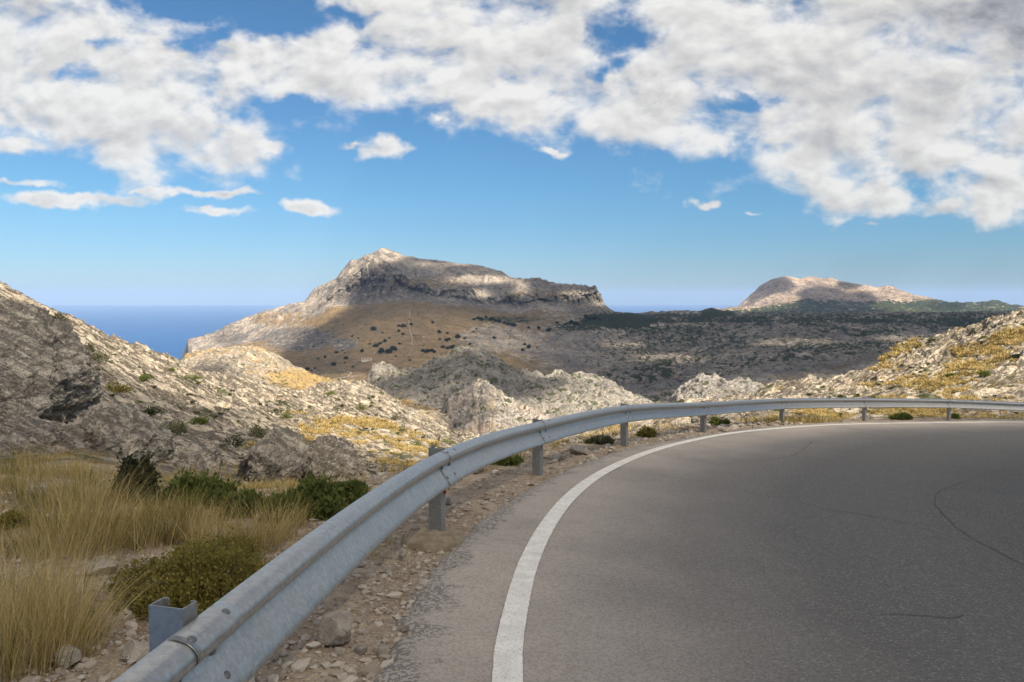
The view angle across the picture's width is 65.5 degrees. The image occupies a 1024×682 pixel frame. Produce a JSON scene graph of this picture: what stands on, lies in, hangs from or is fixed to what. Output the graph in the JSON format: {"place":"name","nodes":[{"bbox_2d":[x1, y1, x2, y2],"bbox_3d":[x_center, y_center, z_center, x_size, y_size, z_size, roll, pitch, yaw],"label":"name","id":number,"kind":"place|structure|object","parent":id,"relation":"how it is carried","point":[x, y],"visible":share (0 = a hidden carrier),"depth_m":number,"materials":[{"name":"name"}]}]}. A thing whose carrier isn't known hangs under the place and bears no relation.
{"place":"outdoors","nodes":[
{"label":"outdoors","id":0,"kind":"place"},
{"bbox_2d":[0,281,460,486],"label":"hillside","id":1,"kind":"structure","parent":0,"point":[138,359],"depth_m":63.12,"materials":[{"name":"stone"}]},
{"bbox_2d":[0,411,95,453],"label":"rock outcrop","id":2,"kind":"object","parent":1,"relation":"on","point":[18,429],"visible":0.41,"depth_m":15.38,"materials":[{"name":"stone"}]},
{"bbox_2d":[0,295,103,423],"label":"rock outcrop","id":3,"kind":"object","parent":1,"relation":"on","point":[48,368],"visible":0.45,"depth_m":17.26,"materials":[{"name":"stone"}]},
{"bbox_2d":[51,311,70,320],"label":"shrub","id":4,"kind":"object","parent":1,"relation":"on","point":[59,317],"visible":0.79,"depth_m":61.37,"materials":[{"name":"green plant"}]},
{"bbox_2d":[85,342,95,349],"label":"shrub","id":5,"kind":"object","parent":1,"relation":"on","point":[89,346],"visible":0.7,"depth_m":54.29,"materials":[{"name":"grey plant"}]},
{"bbox_2d":[90,348,111,361],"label":"shrub","id":6,"kind":"object","parent":1,"relation":"on","point":[98,357],"visible":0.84,"depth_m":49.80,"materials":[{"name":"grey plant"}]},
{"bbox_2d":[103,379,134,393],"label":"shrub","id":7,"kind":"object","parent":1,"relation":"on","point":[122,389],"visible":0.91,"depth_m":40.92,"materials":[{"name":"green plant"}]},
{"bbox_2d":[68,402,175,462],"bbox_3d":[-8.844,2.342,17.577,1.916,1.974,3.728,0,3,0],"label":"rock outcrop","id":8,"kind":"object","parent":1,"relation":"on","point":[112,428],"visible":0.52,"depth_m":17.14,"materials":[{"name":"stone"}]},
{"bbox_2d":[139,374,149,380],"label":"shrub","id":9,"kind":"object","parent":1,"relation":"on","point":[144,377],"visible":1,"depth_m":54.54,"materials":[{"name":"green plant"}]},
{"bbox_2d":[141,405,164,415],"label":"shrub","id":10,"kind":"object","parent":1,"relation":"on","point":[152,411],"visible":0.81,"depth_m":37.38,"materials":[{"name":"green plant"}]},
{"bbox_2d":[165,417,188,434],"bbox_3d":[-14.135,3.584,33.431,0.992,0.791,0.861,-3,4,-42],"label":"shrub","id":11,"kind":"object","parent":1,"relation":"on","point":[180,428],"visible":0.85,"depth_m":33.45,"materials":[{"name":"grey plant"}]},
{"bbox_2d":[181,373,202,379],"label":"shrub","id":12,"kind":"object","parent":1,"relation":"on","point":[198,377],"visible":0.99,"depth_m":77.30,"materials":[{"name":"green plant"}]},
{"bbox_2d":[167,441,222,475],"bbox_3d":[-7.803,3.019,19.198,1.282,1.075,2.596,0,3,0],"label":"rock outcrop","id":13,"kind":"object","parent":1,"relation":"on","point":[192,451],"visible":0.56,"depth_m":19.10,"materials":[{"name":"stone"}]},
{"bbox_2d":[187,414,209,424],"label":"shrub","id":14,"kind":"object","parent":1,"relation":"on","point":[201,420],"visible":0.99,"depth_m":41.26,"materials":[{"name":"green plant"}]},
{"bbox_2d":[223,435,246,447],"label":"shrub","id":15,"kind":"object","parent":1,"relation":"on","point":[239,443],"visible":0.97,"depth_m":34.23,"materials":[{"name":"green plant"}]},
{"bbox_2d":[249,422,266,437],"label":"shrub","id":16,"kind":"object","parent":1,"relation":"on","point":[255,433],"visible":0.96,"depth_m":39.45,"materials":[{"name":"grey plant"}]},
{"bbox_2d":[237,425,309,483],"bbox_3d":[-6.359,3.368,21.352,1.862,2.015,3.881,0,3,0],"label":"rock outcrop","id":17,"kind":"object","parent":1,"relation":"on","point":[278,451],"visible":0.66,"depth_m":20.38,"materials":[{"name":"stone"}]},
{"bbox_2d":[273,393,288,405],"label":"shrub","id":18,"kind":"object","parent":1,"relation":"on","point":[280,402],"visible":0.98,"depth_m":88.55,"materials":[{"name":"green plant"}]},
{"bbox_2d":[281,408,292,418],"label":"shrub","id":19,"kind":"object","parent":1,"relation":"on","point":[286,415],"visible":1,"depth_m":76.73,"materials":[{"name":"green plant"}]},
{"bbox_2d":[301,434,370,480],"bbox_3d":[-5.449,3.828,22.945,2.821,2.068,4.384,0,3,0],"label":"rock outcrop","id":20,"kind":"object","parent":1,"relation":"on","point":[329,453],"visible":0.38,"depth_m":21.88,"materials":[{"name":"stone"}]},
{"bbox_2d":[388,412,400,420],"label":"shrub","id":21,"kind":"object","parent":1,"relation":"on","point":[397,416],"visible":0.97,"depth_m":96.06,"materials":[{"name":"green plant"}]},
{"bbox_2d":[396,423,406,431],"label":"shrub","id":22,"kind":"object","parent":1,"relation":"on","point":[401,427],"visible":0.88,"depth_m":88.36,"materials":[{"name":"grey plant"}]},
{"bbox_2d":[412,439,424,446],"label":"shrub","id":23,"kind":"object","parent":1,"relation":"on","point":[419,443],"visible":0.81,"depth_m":66.32,"materials":[{"name":"green plant"}]},
{"bbox_2d":[441,437,456,443],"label":"shrub","id":24,"kind":"object","parent":1,"relation":"on","point":[447,439],"visible":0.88,"depth_m":87.99,"materials":[{"name":"green plant"}]},
{"bbox_2d":[235,325,1023,488],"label":"slope grass","id":25,"kind":"structure","parent":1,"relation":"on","point":[934,381],"depth_m":56.60,"materials":[{"name":"yellow plant"}]},
{"bbox_2d":[180,345,447,428],"bbox_3d":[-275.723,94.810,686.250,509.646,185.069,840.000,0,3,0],"label":"rocky knoll","id":26,"kind":"structure","parent":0,"point":[259,364],"depth_m":553.18,"materials":[{"name":"beige stone"}]},
{"bbox_2d":[180,247,606,380],"bbox_3d":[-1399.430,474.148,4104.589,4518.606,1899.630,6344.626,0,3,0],"label":"mountain","id":27,"kind":"structure","parent":0,"point":[384,289],"depth_m":3203.04,"materials":[{"name":"grey stone"}]},
{"bbox_2d":[361,358,371,361],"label":"house","id":28,"kind":"structure","parent":27,"relation":"on","point":[365,359],"depth_m":2118.85,"materials":[{"name":"beige"}]},
{"bbox_2d":[0,419,963,681],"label":"roadside ground","id":29,"kind":"structure","parent":0,"point":[104,667],"depth_m":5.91,"materials":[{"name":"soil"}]},
{"bbox_2d":[0,507,37,530],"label":"shrub","id":30,"kind":"object","parent":29,"relation":"on","point":[9,516],"visible":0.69,"depth_m":6.80,"materials":[{"name":"green plant"}]},
{"bbox_2d":[30,484,51,495],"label":"rock","id":31,"kind":"object","parent":29,"relation":"on","point":[41,490],"visible":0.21,"depth_m":8.16,"materials":[{"name":"stone"}]},
{"bbox_2d":[55,644,81,668],"bbox_3d":[-2.262,1.610,4.057,0.119,0.106,0.134,-1,3,-20],"label":"rock","id":32,"kind":"object","parent":29,"relation":"on","point":[77,656],"visible":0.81,"depth_m":4.03,"materials":[{"name":"stone"}]},
{"bbox_2d":[86,558,118,575],"bbox_3d":[-2.937,1.627,5.713,0.209,0.110,0.221,-1,3,-23],"label":"rock","id":33,"kind":"object","parent":29,"relation":"on","point":[105,566],"visible":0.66,"depth_m":5.65,"materials":[{"name":"stone"}]},
{"bbox_2d":[107,447,161,505],"bbox_3d":[-4.016,1.447,8.505,0.568,0.706,0.443,0,3,0],"label":"shrub","id":34,"kind":"object","parent":29,"relation":"on","point":[150,471],"visible":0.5,"depth_m":8.44,"materials":[{"name":"green plant"}]},
{"bbox_2d":[120,639,149,662],"bbox_3d":[-1.965,1.629,4.202,0.140,0.100,0.173,2,4,37],"label":"rock","id":35,"kind":"object","parent":29,"relation":"on","point":[137,650],"visible":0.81,"depth_m":4.17,"materials":[{"name":"stone"}]},
{"bbox_2d":[88,525,283,622],"bbox_3d":[-2.047,1.447,5.196,1.327,0.527,1.083,-1,3,-19],"label":"shrub","id":36,"kind":"object","parent":29,"relation":"on","point":[224,572],"visible":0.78,"depth_m":5.07,"materials":[{"name":"green plant"}]},
{"bbox_2d":[148,468,242,509],"bbox_3d":[-3.427,1.628,8.606,1.158,0.482,0.767,0,3,0],"label":"shrub","id":37,"kind":"object","parent":29,"relation":"on","point":[210,484],"visible":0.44,"depth_m":8.54,"materials":[{"name":"green plant"}]},
{"bbox_2d":[0,435,417,681],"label":"dry grass","id":38,"kind":"structure","parent":29,"relation":"on","point":[44,629],"depth_m":6.25,"materials":[{"name":"yellow plant"}]},
{"bbox_2d":[211,485,264,518],"bbox_3d":[-2.721,1.631,7.947,0.516,0.379,0.445,-3,4,-39],"label":"shrub","id":39,"kind":"object","parent":29,"relation":"on","point":[249,495],"visible":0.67,"depth_m":7.89,"materials":[{"name":"green plant"}]},
{"bbox_2d":[216,530,264,564],"bbox_3d":[-2.071,1.565,5.878,0.404,0.295,0.430,1,3,23],"label":"shrub","id":40,"kind":"object","parent":29,"relation":"on","point":[251,548],"visible":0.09,"depth_m":5.92,"materials":[{"name":"green plant"}]},
{"bbox_2d":[269,651,278,661],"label":"rock","id":41,"kind":"object","parent":29,"relation":"on","point":[274,657],"visible":0.3,"depth_m":4.22,"materials":[{"name":"stone"}]},
{"bbox_2d":[250,469,346,522],"bbox_3d":[-2.074,1.543,7.897,1.042,0.535,0.764,0,3,0],"label":"shrub","id":42,"kind":"object","parent":29,"relation":"on","point":[321,488],"visible":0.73,"depth_m":7.73,"materials":[{"name":"green plant"}]},
{"bbox_2d":[319,611,351,645],"bbox_3d":[-0.997,1.622,4.507,0.189,0.160,0.240,0,3,-7],"label":"rock","id":43,"kind":"object","parent":29,"relation":"on","point":[335,627],"visible":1,"depth_m":4.44,"materials":[{"name":"stone"}]},
{"bbox_2d":[331,478,370,504],"bbox_3d":[-1.809,1.656,8.634,0.683,0.369,0.671,0,3,0],"label":"shrub","id":44,"kind":"object","parent":29,"relation":"on","point":[351,485],"visible":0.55,"depth_m":8.54,"materials":[{"name":"green plant"}]},
{"bbox_2d":[356,645,367,655],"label":"rock","id":45,"kind":"object","parent":29,"relation":"on","point":[361,649],"visible":1,"depth_m":4.35,"materials":[{"name":"stone"}]},
{"bbox_2d":[376,644,386,655],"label":"rock","id":46,"kind":"object","parent":29,"relation":"on","point":[381,648],"visible":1,"depth_m":4.34,"materials":[{"name":"stone"}]},
{"bbox_2d":[332,543,433,668],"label":"verge weeds","id":47,"kind":"object","parent":29,"relation":"on","point":[399,571],"visible":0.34,"depth_m":6.03,"materials":[{"name":"brown plant"}]},
{"bbox_2d":[383,565,392,575],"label":"rock","id":48,"kind":"object","parent":29,"relation":"on","point":[387,570],"visible":0.98,"depth_m":5.85,"materials":[{"name":"stone"}]},
{"bbox_2d":[398,549,405,559],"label":"rock","id":49,"kind":"object","parent":29,"relation":"on","point":[402,554],"visible":1,"depth_m":6.25,"materials":[{"name":"stone"}]},
{"bbox_2d":[446,497,451,504],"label":"rock","id":50,"kind":"object","parent":29,"relation":"on","point":[448,500],"visible":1,"depth_m":8.56,"materials":[{"name":"stone"}]},
{"bbox_2d":[491,454,524,465],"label":"shrub","id":51,"kind":"object","parent":29,"relation":"on","point":[517,459],"visible":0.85,"depth_m":11.70,"materials":[{"name":"green plant"}]},
{"bbox_2d":[552,454,562,459],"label":"rock","id":52,"kind":"object","parent":29,"relation":"on","point":[559,456],"visible":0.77,"depth_m":12.37,"materials":[{"name":"stone"}]},
{"bbox_2d":[113,397,1023,681],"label":"guardrail","id":53,"kind":"object","parent":29,"relation":"on","point":[243,631],"visible":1,"depth_m":4.08,"materials":[{"name":"metal"}]},
{"bbox_2d":[569,445,589,454],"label":"rock","id":54,"kind":"object","parent":29,"relation":"on","point":[579,449],"visible":0.9,"depth_m":13.17,"materials":[{"name":"stone"}]},
{"bbox_2d":[583,434,615,444],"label":"shrub","id":55,"kind":"object","parent":29,"relation":"on","point":[598,439],"visible":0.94,"depth_m":14.95,"materials":[{"name":"green plant"}]},
{"bbox_2d":[634,425,656,437],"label":"shrub","id":56,"kind":"object","parent":29,"relation":"on","point":[648,432],"visible":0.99,"depth_m":16.73,"materials":[{"name":"green plant"}]},
{"bbox_2d":[707,415,731,425],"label":"shrub","id":57,"kind":"object","parent":29,"relation":"on","point":[716,420],"visible":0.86,"depth_m":20.76,"materials":[{"name":"green plant"}]},
{"bbox_2d":[883,412,912,419],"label":"shrub","id":58,"kind":"object","parent":29,"relation":"on","point":[902,416],"visible":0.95,"depth_m":27.22,"materials":[{"name":"green plant"}]},
{"bbox_2d":[365,343,652,417],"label":"karst ridge","id":59,"kind":"structure","parent":0,"point":[439,379],"depth_m":542.56,"materials":[{"name":"grey stone"}]},
{"bbox_2d":[440,378,551,435],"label":"rock pyramid","id":60,"kind":"object","parent":59,"relation":"on","point":[481,406],"visible":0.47,"depth_m":359.64,"materials":[{"name":"grey stone"}]},
{"bbox_2d":[0,0,1023,304],"label":"sky","id":61,"kind":"structure","parent":0,"point":[153,152],"materials":[{"name":"blue"}]},
{"bbox_2d":[46,305,1023,359],"bbox_3d":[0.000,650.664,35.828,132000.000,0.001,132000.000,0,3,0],"label":"sea","id":62,"kind":"structure","parent":0,"point":[171,330],"depth_m":25546.55,"materials":[{"name":"liquid"}]},
{"bbox_2d":[373,420,1023,681],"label":"road","id":63,"kind":"structure","parent":0,"point":[647,574],"depth_m":6.39,"materials":[{"name":"grey asphalt"}]},
{"bbox_2d":[492,422,974,681],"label":"edge line","id":64,"kind":"object","parent":63,"relation":"on","point":[508,658],"visible":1,"depth_m":5.62,"materials":[{"name":"paint"}]},
{"bbox_2d":[634,441,1022,617],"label":"asphalt cracks","id":65,"kind":"object","parent":63,"relation":"on","point":[917,523],"visible":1,"depth_m":8.88,"materials":[{"name":"black asphalt"}]},
{"bbox_2d":[668,373,763,402],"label":"rocky knoll","id":66,"kind":"structure","parent":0,"point":[702,385],"depth_m":280.76,"materials":[{"name":"grey stone"}]},
{"bbox_2d":[461,307,1023,442],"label":"hillside","id":67,"kind":"structure","parent":0,"point":[1004,379],"depth_m":65.53,"materials":[{"name":"stone"}]},
{"bbox_2d":[690,413,741,422],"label":"rock outcrop","id":68,"kind":"object","parent":67,"relation":"on","point":[730,416],"visible":0.18,"depth_m":27.10,"materials":[{"name":"stone"}]},
{"bbox_2d":[738,410,767,420],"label":"rock outcrop","id":69,"kind":"object","parent":67,"relation":"on","point":[757,414],"visible":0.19,"depth_m":29.03,"materials":[{"name":"stone"}]},
{"bbox_2d":[925,335,940,341],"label":"shrub","id":70,"kind":"object","parent":67,"relation":"on","point":[932,339],"visible":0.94,"depth_m":94.25,"materials":[{"name":"green plant"}]},
{"bbox_2d":[944,372,959,376],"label":"shrub","id":71,"kind":"object","parent":67,"relation":"on","point":[950,374],"visible":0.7,"depth_m":55.13,"materials":[{"name":"green plant"}]},
{"bbox_2d":[951,413,960,418],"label":"shrub","id":72,"kind":"object","parent":67,"relation":"on","point":[955,415],"visible":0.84,"depth_m":29.89,"materials":[{"name":"green plant"}]},
{"bbox_2d":[976,370,991,376],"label":"shrub","id":73,"kind":"object","parent":67,"relation":"on","point":[984,373],"visible":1,"depth_m":48.44,"materials":[{"name":"green plant"}]},
{"bbox_2d":[1009,353,1018,357],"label":"shrub","id":74,"kind":"object","parent":67,"relation":"on","point":[1015,355],"visible":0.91,"depth_m":66.33,"materials":[{"name":"green plant"}]},
{"bbox_2d":[641,348,890,402],"bbox_3d":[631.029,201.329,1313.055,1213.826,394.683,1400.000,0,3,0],"label":"brown ridge","id":75,"kind":"structure","parent":0,"point":[793,369],"depth_m":1316.49,"materials":[{"name":"stone"}]},
{"bbox_2d":[606,307,1011,402],"bbox_3d":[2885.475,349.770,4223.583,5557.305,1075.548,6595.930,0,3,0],"label":"valley","id":76,"kind":"structure","parent":0,"point":[643,355],"depth_m":2895.40,"materials":[{"name":"grey stone"}]},
{"bbox_2d":[717,276,1023,313],"bbox_3d":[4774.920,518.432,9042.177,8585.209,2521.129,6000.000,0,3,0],"label":"distant mountain","id":77,"kind":"structure","parent":0,"point":[809,294],"depth_m":8225.10,"materials":[{"name":"grey stone"}]}
]}

